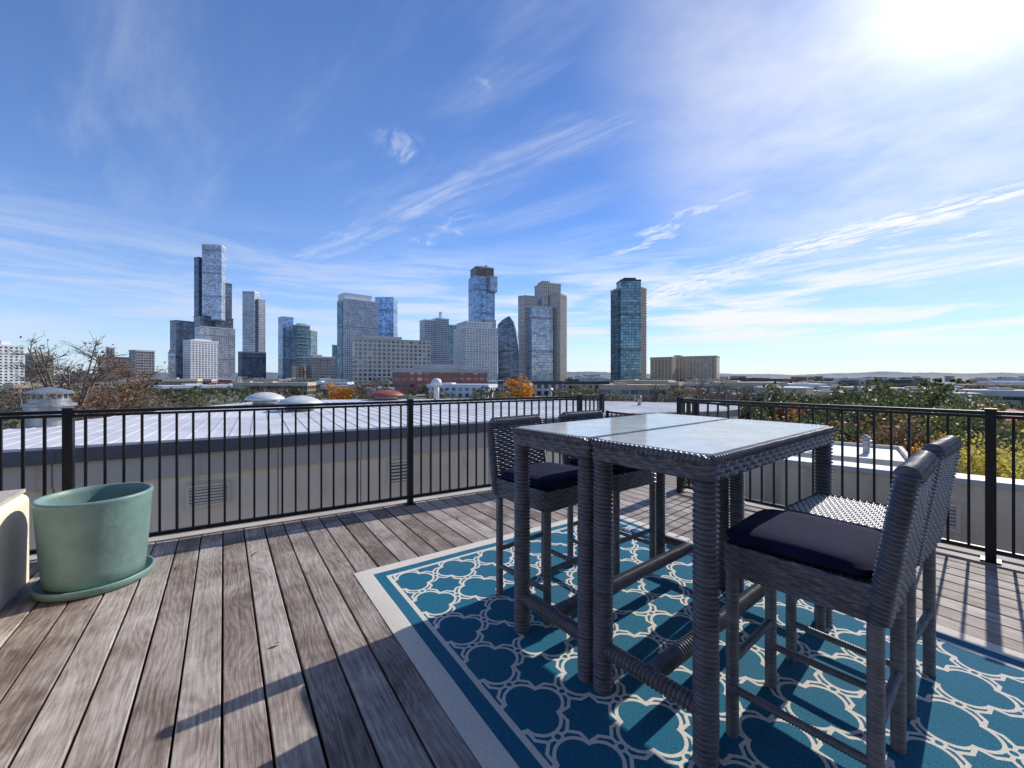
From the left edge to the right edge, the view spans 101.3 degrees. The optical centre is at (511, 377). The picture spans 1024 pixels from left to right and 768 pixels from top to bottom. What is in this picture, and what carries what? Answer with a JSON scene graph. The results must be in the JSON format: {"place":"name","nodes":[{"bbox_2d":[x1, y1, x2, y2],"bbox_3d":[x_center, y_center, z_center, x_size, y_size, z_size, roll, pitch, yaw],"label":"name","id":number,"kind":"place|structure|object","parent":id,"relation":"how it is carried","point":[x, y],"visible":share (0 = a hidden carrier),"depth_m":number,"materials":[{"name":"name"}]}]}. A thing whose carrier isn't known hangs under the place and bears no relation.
{"place":"outdoors","nodes":[
{"label":"outdoors","id":0,"kind":"place"},
{"bbox_2d":[0,494,28,610],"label":"stucco parapet wall","id":1,"kind":"structure","parent":0,"point":[14,546],"depth_m":2.53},
{"bbox_2d":[0,489,25,506],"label":"coping","id":2,"kind":"object","parent":1,"relation":"on","point":[7,496],"visible":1,"depth_m":2.59,"materials":[{"name":"beige paint"}]},
{"bbox_2d":[24,352,53,377],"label":"office building","id":3,"kind":"structure","parent":0,"point":[29,361],"depth_m":635.95,"materials":[{"name":"concrete"}]},
{"bbox_2d":[2,382,79,397],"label":"building","id":4,"kind":"structure","parent":0,"point":[9,386],"depth_m":227.05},
{"bbox_2d":[97,347,128,378],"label":"office building","id":5,"kind":"structure","parent":0,"point":[126,359],"depth_m":619.09,"materials":[{"name":"concrete"}]},
{"bbox_2d":[129,350,154,378],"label":"office building","id":6,"kind":"structure","parent":0,"point":[144,360],"depth_m":559.91,"materials":[{"name":"concrete"}]},
{"bbox_2d":[162,378,202,384],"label":"building","id":7,"kind":"structure","parent":0,"point":[175,381],"depth_m":334.98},
{"bbox_2d":[193,243,235,381],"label":"glass skyscraper","id":8,"kind":"structure","parent":0,"point":[213,319],"depth_m":901.30,"materials":[{"name":"blue glass"}]},
{"bbox_2d":[3,402,740,555],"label":"walls","id":9,"kind":"structure","parent":0,"point":[33,471],"depth_m":5.14,"materials":[{"name":"beige paint"}]},
{"bbox_2d":[185,481,230,508],"bbox_3d":[-3.488,1.350,4.829,0.420,0.260,0.024,0,0,-31],"label":"vent louvre","id":10,"kind":"object","parent":9,"relation":"attached to","point":[201,494],"visible":0.77,"depth_m":4.82,"materials":[{"name":"beige paint"}]},
{"bbox_2d":[3,399,726,449],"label":"seamed roof","id":11,"kind":"structure","parent":9,"relation":"on","point":[12,437],"depth_m":7.38,"materials":[{"name":"white metal"}]},
{"bbox_2d":[20,387,77,427],"bbox_3d":[-7.150,0.750,6.500,0.600,1.200,0.600,0,0,0],"label":"metal chimney cap","id":12,"kind":"object","parent":11,"relation":"on","point":[55,403],"visible":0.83,"depth_m":6.33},
{"bbox_2d":[244,392,284,404],"bbox_3d":[-6.700,0.567,11.400,0.960,0.340,0.960,0,0,0],"label":"roof fan vent","id":13,"kind":"object","parent":11,"relation":"on","point":[265,398],"visible":0.92,"depth_m":11.13,"materials":[{"name":"white metal"}]},
{"bbox_2d":[276,396,321,410],"bbox_3d":[-4.750,0.572,9.400,0.940,0.330,0.940,0,0,0],"label":"roof fan vent","id":14,"kind":"object","parent":11,"relation":"on","point":[298,400],"visible":0.64,"depth_m":9.14,"materials":[{"name":"white metal"}]},
{"bbox_2d":[368,390,403,399],"bbox_3d":[-4.200,0.577,14.000,1.160,0.320,1.160,0,0,0],"label":"roof fan vent","id":15,"kind":"object","parent":11,"relation":"on","point":[385,395],"visible":1,"depth_m":13.66,"materials":[{"name":"red metal"}]},
{"bbox_2d":[431,378,441,399],"bbox_3d":[-2.500,0.380,13.900,0.380,0.720,0.380,0,0,0],"label":"roof vent pipe","id":16,"kind":"object","parent":11,"relation":"on","point":[436,382],"visible":1,"depth_m":13.81,"materials":[{"name":"white metal"}]},
{"bbox_2d":[387,459,406,485],"bbox_3d":[-1.600,1.340,5.953,0.320,0.340,0.024,0,0,-30],"label":"vent louvre","id":17,"kind":"object","parent":9,"relation":"attached to","point":[395,472],"visible":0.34,"depth_m":5.94,"materials":[{"name":"beige paint"}]},
{"bbox_2d":[419,312,448,363],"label":"stepped apartment tower","id":18,"kind":"structure","parent":0,"point":[435,331],"depth_m":768.83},
{"bbox_2d":[449,324,456,364],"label":"distant tower","id":19,"kind":"structure","parent":0,"point":[451,343],"depth_m":999.17,"materials":[{"name":"teal glass"}]},
{"bbox_2d":[0,379,969,428],"bbox_3d":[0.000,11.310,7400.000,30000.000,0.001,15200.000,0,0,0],"label":"ground","id":20,"kind":"structure","parent":0,"point":[419,396],"depth_m":237.52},
{"bbox_2d":[0,341,24,386],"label":"apartment building","id":21,"kind":"structure","parent":20,"relation":"on","point":[6,376],"depth_m":483.70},
{"bbox_2d":[0,382,97,428],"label":"bare tree","id":22,"kind":"object","parent":20,"relation":"on","point":[20,401],"visible":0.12,"depth_m":19.56,"materials":[{"name":"brown plant"}]},
{"bbox_2d":[5,362,96,409],"bbox_3d":[-28.262,5.137,25.818,4.369,12.355,4.366,0,0,0],"label":"bare tree","id":23,"kind":"object","parent":20,"relation":"on","point":[37,387],"visible":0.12,"depth_m":25.65,"materials":[{"name":"brown plant"}]},
{"bbox_2d":[4,384,133,426],"bbox_3d":[-21.815,5.825,21.759,4.738,10.994,4.809,0,0,0],"label":"autumn tree","id":24,"kind":"object","parent":20,"relation":"on","point":[94,401],"visible":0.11,"depth_m":22.38,"materials":[{"name":"brown plant"}]},
{"bbox_2d":[1,332,139,409],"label":"bare tree","id":25,"kind":"object","parent":20,"relation":"on","point":[40,372],"visible":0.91,"depth_m":23.76,"materials":[{"name":"brown plant"}]},
{"bbox_2d":[72,350,178,412],"bbox_3d":[-28.010,4.719,30.196,5.433,13.198,5.100,0,0,0],"label":"autumn tree","id":26,"kind":"object","parent":20,"relation":"on","point":[133,401],"visible":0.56,"depth_m":29.78,"materials":[{"name":"brown plant"}]},
{"bbox_2d":[168,320,194,378],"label":"glass office tower","id":27,"kind":"structure","parent":20,"relation":"on","point":[180,331],"depth_m":814.57,"materials":[{"name":"blue glass"}]},
{"bbox_2d":[154,384,232,392],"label":"building","id":28,"kind":"structure","parent":20,"relation":"on","point":[178,388],"depth_m":319.41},
{"bbox_2d":[183,339,218,378],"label":"white apartment block","id":29,"kind":"structure","parent":20,"relation":"on","point":[200,358],"depth_m":638.59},
{"bbox_2d":[238,291,265,378],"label":"slender apartment tower","id":30,"kind":"structure","parent":20,"relation":"on","point":[252,358],"depth_m":878.24,"materials":[{"name":"blue glass"}]},
{"bbox_2d":[248,381,315,394],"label":"building","id":31,"kind":"structure","parent":20,"relation":"on","point":[309,388],"depth_m":273.01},
{"bbox_2d":[278,316,317,378],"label":"blue glass tower","id":32,"kind":"structure","parent":20,"relation":"on","point":[297,344],"depth_m":927.76,"materials":[{"name":"glass"}]},
{"bbox_2d":[292,355,334,378],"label":"office building","id":33,"kind":"structure","parent":20,"relation":"on","point":[319,366],"depth_m":560.47,"materials":[{"name":"concrete"}]},
{"bbox_2d":[320,384,356,397],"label":"building","id":34,"kind":"structure","parent":20,"relation":"on","point":[322,387],"depth_m":240.34,"materials":[{"name":"concrete"}]},
{"bbox_2d":[325,382,357,399],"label":"orange autumn tree","id":35,"kind":"object","parent":20,"relation":"on","point":[340,394],"visible":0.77,"depth_m":59.81,"materials":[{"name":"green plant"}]},
{"bbox_2d":[337,292,378,381],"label":"concrete apartment tower","id":36,"kind":"structure","parent":20,"relation":"on","point":[357,315],"depth_m":695.89,"materials":[{"name":"grey glass"}]},
{"bbox_2d":[345,377,388,399],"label":"bare tree","id":37,"kind":"object","parent":20,"relation":"on","point":[359,390],"visible":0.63,"depth_m":59.55,"materials":[{"name":"grey plant"}]},
{"bbox_2d":[375,297,397,336],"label":"blue glass tower","id":38,"kind":"structure","parent":20,"relation":"on","point":[387,316],"depth_m":859.43,"materials":[{"name":"glass"}]},
{"bbox_2d":[351,335,430,384],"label":"beige office building","id":39,"kind":"structure","parent":20,"relation":"on","point":[379,357],"depth_m":426.90,"materials":[{"name":"concrete"}]},
{"bbox_2d":[392,364,487,393],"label":"red brick office building","id":40,"kind":"structure","parent":20,"relation":"on","point":[417,376],"depth_m":300.05,"materials":[{"name":"brick"}]},
{"bbox_2d":[427,383,497,396],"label":"building","id":41,"kind":"structure","parent":20,"relation":"on","point":[462,390],"depth_m":244.72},
{"bbox_2d":[453,321,497,379],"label":"balcony apartment tower","id":42,"kind":"structure","parent":20,"relation":"on","point":[475,345],"depth_m":564.29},
{"bbox_2d":[468,265,497,327],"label":"stacked residential tower","id":43,"kind":"structure","parent":20,"relation":"on","point":[482,286],"depth_m":901.54,"materials":[{"name":"glass"}]},
{"bbox_2d":[498,316,518,380],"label":"sail shaped glass tower","id":44,"kind":"structure","parent":20,"relation":"on","point":[508,354],"depth_m":780.00,"materials":[{"name":"glass"}]},
{"bbox_2d":[0,378,1023,429],"bbox_3d":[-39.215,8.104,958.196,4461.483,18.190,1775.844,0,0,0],"label":"distant trees","id":45,"kind":"object","parent":20,"relation":"on","point":[190,397],"visible":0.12,"depth_m":179.52,"materials":[{"name":"green plant"}]},
{"bbox_2d":[499,372,539,399],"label":"orange autumn tree","id":46,"kind":"object","parent":20,"relation":"on","point":[526,391],"visible":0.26,"depth_m":42.76,"materials":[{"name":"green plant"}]},
{"bbox_2d":[498,380,561,395],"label":"building","id":47,"kind":"structure","parent":20,"relation":"on","point":[541,388],"depth_m":263.71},
{"bbox_2d":[518,281,567,380],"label":"residential tower","id":48,"kind":"structure","parent":20,"relation":"on","point":[543,332],"depth_m":638.07,"materials":[{"name":"concrete"}]},
{"bbox_2d":[561,380,609,392],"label":"building","id":49,"kind":"structure","parent":20,"relation":"on","point":[568,384],"depth_m":300.44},
{"bbox_2d":[599,383,670,401],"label":"building","id":50,"kind":"structure","parent":20,"relation":"on","point":[626,389],"depth_m":174.59,"materials":[{"name":"grey glass"}]},
{"bbox_2d":[613,379,675,383],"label":"building","id":51,"kind":"structure","parent":20,"relation":"on","point":[632,381],"depth_m":270.52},
{"bbox_2d":[635,382,665,401],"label":"bare tree","id":52,"kind":"object","parent":20,"relation":"on","point":[658,391],"visible":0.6,"depth_m":65.98,"materials":[{"name":"grey plant"}]},
{"bbox_2d":[642,382,684,394],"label":"building","id":53,"kind":"structure","parent":20,"relation":"on","point":[674,385],"depth_m":259.63,"materials":[{"name":"grey concrete"}]},
{"bbox_2d":[658,379,689,402],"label":"bare tree","id":54,"kind":"object","parent":20,"relation":"on","point":[670,400],"visible":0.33,"depth_m":59.41,"materials":[{"name":"brown plant"}]},
{"bbox_2d":[650,355,719,381],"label":"tan apartment building","id":55,"kind":"structure","parent":20,"relation":"on","point":[677,368],"depth_m":627.47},
{"bbox_2d":[684,382,726,399],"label":"bare tree","id":56,"kind":"object","parent":20,"relation":"on","point":[703,394],"visible":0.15,"depth_m":49.33,"materials":[{"name":"brown plant"}]},
{"bbox_2d":[687,376,738,399],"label":"bare tree","id":57,"kind":"object","parent":20,"relation":"on","point":[702,384],"visible":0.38,"depth_m":57.71,"materials":[{"name":"brown plant"}]},
{"bbox_2d":[728,383,760,409],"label":"bare tree","id":58,"kind":"object","parent":20,"relation":"on","point":[746,397],"visible":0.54,"depth_m":61.68,"materials":[{"name":"brown plant"}]},
{"bbox_2d":[709,381,787,392],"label":"building","id":59,"kind":"structure","parent":20,"relation":"on","point":[736,384],"depth_m":229.27,"materials":[{"name":"grey glass"}]},
{"bbox_2d":[740,406,770,419],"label":"live oak tree","id":60,"kind":"object","parent":20,"relation":"on","point":[745,413],"visible":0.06,"depth_m":44.48,"materials":[{"name":"green plant"}]},
{"bbox_2d":[742,399,811,422],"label":"live oak tree","id":61,"kind":"object","parent":20,"relation":"on","point":[780,411],"visible":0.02,"depth_m":41.34,"materials":[{"name":"green plant"}]},
{"bbox_2d":[755,385,813,399],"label":"building","id":62,"kind":"structure","parent":20,"relation":"on","point":[809,391],"depth_m":134.21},
{"bbox_2d":[757,381,834,420],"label":"live oak tree","id":63,"kind":"object","parent":20,"relation":"on","point":[795,397],"visible":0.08,"depth_m":57.09,"materials":[{"name":"green plant"}]},
{"bbox_2d":[788,382,826,389],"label":"building","id":64,"kind":"structure","parent":20,"relation":"on","point":[798,384],"depth_m":246.61,"materials":[{"name":"white glass"}]},
{"bbox_2d":[771,414,845,441],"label":"live oak tree","id":65,"kind":"object","parent":20,"relation":"on","point":[835,436],"depth_m":25.57,"materials":[{"name":"green plant"}]},
{"bbox_2d":[779,395,876,428],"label":"live oak tree","id":66,"kind":"object","parent":20,"relation":"on","point":[851,401],"visible":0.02,"depth_m":37.11,"materials":[{"name":"green plant"}]},
{"bbox_2d":[771,383,901,416],"bbox_3d":[40.115,5.956,53.044,12.614,10.731,11.784,0,0,0],"label":"live oak tree","id":67,"kind":"object","parent":20,"relation":"on","point":[822,400],"visible":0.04,"depth_m":52.26,"materials":[{"name":"green plant"}]},
{"bbox_2d":[816,385,876,394],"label":"building","id":68,"kind":"structure","parent":20,"relation":"on","point":[832,386],"depth_m":212.17,"materials":[{"name":"concrete"}]},
{"bbox_2d":[841,377,858,385],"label":"building","id":69,"kind":"structure","parent":20,"relation":"on","point":[851,381],"depth_m":404.56,"materials":[{"name":"concrete"}]},
{"bbox_2d":[803,414,926,448],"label":"live oak tree","id":70,"kind":"object","parent":20,"relation":"on","point":[850,433],"visible":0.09,"depth_m":27.18,"materials":[{"name":"green plant"}]},
{"bbox_2d":[811,377,925,424],"bbox_3d":[38.506,5.615,43.434,10.657,11.430,11.216,0,0,0],"label":"live oak tree","id":71,"kind":"object","parent":20,"relation":"on","point":[892,402],"visible":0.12,"depth_m":41.26,"materials":[{"name":"green plant"}]},
{"bbox_2d":[829,416,924,441],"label":"live oak tree","id":72,"kind":"object","parent":20,"relation":"on","point":[868,425],"visible":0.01,"depth_m":29.25,"materials":[{"name":"green plant"}]},
{"bbox_2d":[859,414,933,453],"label":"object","id":73,"kind":"object","parent":20,"relation":"on","point":[904,431],"visible":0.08,"depth_m":23.69,"materials":[{"name":"brown plant"}]},
{"bbox_2d":[834,402,979,443],"bbox_3d":[30.846,6.607,32.985,8.759,9.426,10.140,0,0,0],"label":"live oak tree","id":74,"kind":"object","parent":20,"relation":"on","point":[931,418],"visible":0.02,"depth_m":31.71,"materials":[{"name":"green plant"}]},
{"bbox_2d":[833,383,1000,420],"bbox_3d":[43.788,5.942,46.498,11.642,10.776,12.940,0,0,-12],"label":"live oak tree","id":75,"kind":"object","parent":20,"relation":"on","point":[932,395],"visible":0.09,"depth_m":41.55,"materials":[{"name":"green plant"}]},
{"bbox_2d":[840,382,1023,463],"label":"live oak tree","id":76,"kind":"object","parent":20,"relation":"on","point":[851,415],"visible":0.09,"depth_m":30.66,"materials":[{"name":"green plant"}]},
{"bbox_2d":[904,432,975,473],"bbox_3d":[22.028,7.095,22.166,3.564,8.440,3.531,0,0,0],"label":"shrub","id":77,"kind":"object","parent":20,"relation":"on","point":[914,449],"visible":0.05,"depth_m":21.62,"materials":[{"name":"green plant"}]},
{"bbox_2d":[876,390,1023,439],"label":"live oak tree","id":78,"kind":"object","parent":20,"relation":"on","point":[956,399],"depth_m":35.11,"materials":[{"name":"green plant"}]},
{"bbox_2d":[881,417,1021,475],"bbox_3d":[25.537,6.887,24.205,5.236,8.891,6.479,0,0,-30],"label":"live oak tree","id":79,"kind":"object","parent":20,"relation":"on","point":[1008,434],"visible":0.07,"depth_m":24.34,"materials":[{"name":"green plant"}]},
{"bbox_2d":[931,401,1023,463],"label":"live oak tree","id":80,"kind":"object","parent":20,"relation":"on","point":[979,423],"visible":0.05,"depth_m":29.68,"materials":[{"name":"green plant"}]},
{"bbox_2d":[952,386,1023,409],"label":"building","id":81,"kind":"structure","parent":20,"relation":"on","point":[1010,394],"depth_m":146.58,"materials":[{"name":"concrete"}]},
{"bbox_2d":[953,383,1023,388],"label":"building","id":82,"kind":"structure","parent":20,"relation":"on","point":[987,385],"depth_m":302.51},
{"bbox_2d":[955,429,1023,479],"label":"yellow tree","id":83,"kind":"object","parent":20,"relation":"on","point":[977,463],"visible":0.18,"depth_m":15.43,"materials":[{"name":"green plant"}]},
{"bbox_2d":[961,401,1023,444],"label":"live oak tree","id":84,"kind":"object","parent":20,"relation":"on","point":[1019,425],"visible":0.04,"depth_m":43.58,"materials":[{"name":"green plant"}]},
{"bbox_2d":[977,380,1023,383],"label":"building","id":85,"kind":"structure","parent":20,"relation":"on","point":[1001,382],"depth_m":307.20,"materials":[{"name":"white glass"}]},
{"bbox_2d":[978,430,1023,477],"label":"yellow tree","id":86,"kind":"object","parent":20,"relation":"on","point":[1009,455],"visible":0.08,"depth_m":18.16,"materials":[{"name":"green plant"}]},
{"bbox_2d":[0,484,1023,767],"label":"wooden deck","id":87,"kind":"structure","parent":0,"point":[166,662],"depth_m":2.03,"materials":[{"name":"brown wood"}]},
{"bbox_2d":[29,482,154,601],"bbox_3d":[-2.680,1.027,2.710,0.572,0.566,0.572,0,0,0],"label":"round planter pot","id":88,"kind":"object","parent":87,"relation":"on","point":[91,541],"visible":1,"depth_m":2.53,"materials":[{"name":"ceramic"}]},
{"bbox_2d":[0,394,582,554],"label":"metal railing","id":89,"kind":"object","parent":87,"relation":"on","point":[68,415],"visible":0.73,"depth_m":3.70,"materials":[{"name":"metal"}]},
{"bbox_2d":[29,487,1023,566],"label":"deck edge curb","id":90,"kind":"structure","parent":87,"relation":"on","point":[154,540],"depth_m":3.75,"materials":[{"name":"beige paint"}]},
{"bbox_2d":[583,393,603,412],"bbox_3d":[1.097,0.816,5.688,0.496,1.188,0.100,0,0,-42],"label":"metal railing","id":91,"kind":"object","parent":87,"relation":"on","point":[600,400],"visible":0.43,"depth_m":5.73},
{"bbox_2d":[354,512,1023,767],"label":"patterned rug","id":92,"kind":"object","parent":87,"relation":"on","point":[506,695],"visible":0.57,"depth_m":1.80,"materials":[{"name":"fabric"}]},
{"bbox_2d":[486,414,577,624],"bbox_3d":[0.178,0.773,2.525,0.475,1.054,0.539,0,0,-41],"label":"wicker bar chair","id":93,"kind":"object","parent":92,"relation":"on","point":[553,487],"visible":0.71,"depth_m":2.49,"materials":[{"name":"wicker"}]},
{"bbox_2d":[558,410,656,575],"bbox_3d":[0.660,0.773,2.916,0.475,1.054,0.541,0,0,-37],"label":"wicker bar chair","id":94,"kind":"object","parent":92,"relation":"on","point":[624,478],"visible":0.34,"depth_m":2.81,"materials":[{"name":"wicker"}]},
{"bbox_2d":[512,413,729,682],"bbox_3d":[0.687,0.777,2.399,1.383,1.046,0.537,0,0,-39],"label":"wicker bar table","id":95,"kind":"object","parent":92,"relation":"on","point":[573,438],"visible":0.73,"depth_m":2.13,"materials":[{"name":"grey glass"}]},
{"bbox_2d":[591,419,835,767],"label":"wicker bar table","id":96,"kind":"object","parent":92,"relation":"on","point":[705,457],"visible":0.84,"depth_m":1.63,"materials":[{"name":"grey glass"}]},
{"bbox_2d":[724,451,938,767],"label":"wicker bar chair","id":97,"kind":"object","parent":92,"relation":"on","point":[867,575],"visible":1,"depth_m":1.36,"materials":[{"name":"wicker"}]},
{"bbox_2d":[784,435,962,719],"bbox_3d":[1.580,0.773,1.861,0.475,1.054,0.534,0,0,-37],"label":"wicker bar chair","id":98,"kind":"object","parent":92,"relation":"on","point":[945,450],"visible":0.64,"depth_m":1.80,"materials":[{"name":"wicker"}]},
{"bbox_2d":[674,397,1023,564],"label":"metal railing","id":99,"kind":"object","parent":87,"relation":"on","point":[990,549],"visible":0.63,"depth_m":3.24,"materials":[{"name":"metal"}]},
{"bbox_2d":[683,395,698,486],"bbox_3d":[2.131,0.816,5.049,0.100,1.188,0.553,0,0,41],"label":"metal railing","id":100,"kind":"object","parent":99,"relation":"attached to","point":[694,409],"visible":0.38,"depth_m":5.06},
{"bbox_2d":[0,0,1023,374],"label":"sky","id":101,"kind":"structure","parent":0,"point":[791,187],"materials":[{"name":"blue"}]},
{"bbox_2d":[24,371,1023,376],"bbox_3d":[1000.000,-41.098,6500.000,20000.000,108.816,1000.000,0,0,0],"label":"hills","id":102,"kind":"structure","parent":0,"point":[608,374],"depth_m":6404.80,"materials":[{"name":"foliage"},{"name":"soil"}]},
{"bbox_2d":[59,375,1023,378],"bbox_3d":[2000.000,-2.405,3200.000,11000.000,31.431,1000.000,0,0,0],"label":"hills","id":103,"kind":"structure","parent":0,"point":[789,377],"depth_m":3096.04,"materials":[{"name":"green plant"}]},
{"bbox_2d":[610,278,646,381],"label":"condominium tower","id":104,"kind":"structure","parent":0,"point":[628,327],"depth_m":555.07,"materials":[{"name":"teal glass"}]},
{"bbox_2d":[740,378,789,382],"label":"building","id":105,"kind":"structure","parent":0,"point":[763,380],"depth_m":339.95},
{"bbox_2d":[798,380,836,385],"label":"building","id":106,"kind":"structure","parent":0,"point":[828,383],"depth_m":268.57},
{"bbox_2d":[794,441,907,466],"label":"flat roof building","id":107,"kind":"structure","parent":0,"point":[900,454],"depth_m":19.35,"materials":[{"name":"beige paint"}]},
{"bbox_2d":[860,435,871,453],"bbox_3d":[16.700,3.160,19.800,0.440,0.900,0.440,0,0,0],"label":"roof vent pipe","id":108,"kind":"object","parent":107,"relation":"on","point":[866,440],"visible":0.97,"depth_m":19.69,"materials":[{"name":"metal"}]},
{"bbox_2d":[881,378,917,386],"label":"building","id":109,"kind":"structure","parent":0,"point":[905,383],"depth_m":285.37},
{"bbox_3d":[0.000,3.510,2.500,24.000,2.000,17.000,0,0,0],"label":"lower terrace roof","id":110,"kind":"object","parent":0,"visible":0},
{"bbox_2d":[685,456,1023,560],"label":"wall","id":111,"kind":"structure","parent":110,"relation":"on","point":[977,511],"depth_m":4.28,"materials":[{"name":"beige paint"}]},
{"bbox_2d":[943,503,960,532],"bbox_3d":[4.021,1.310,4.010,0.360,0.260,0.024,0,0,41],"label":"vent louvre","id":112,"kind":"object","parent":111,"relation":"attached to","point":[955,517],"visible":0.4,"depth_m":3.91,"materials":[{"name":"beige paint"}]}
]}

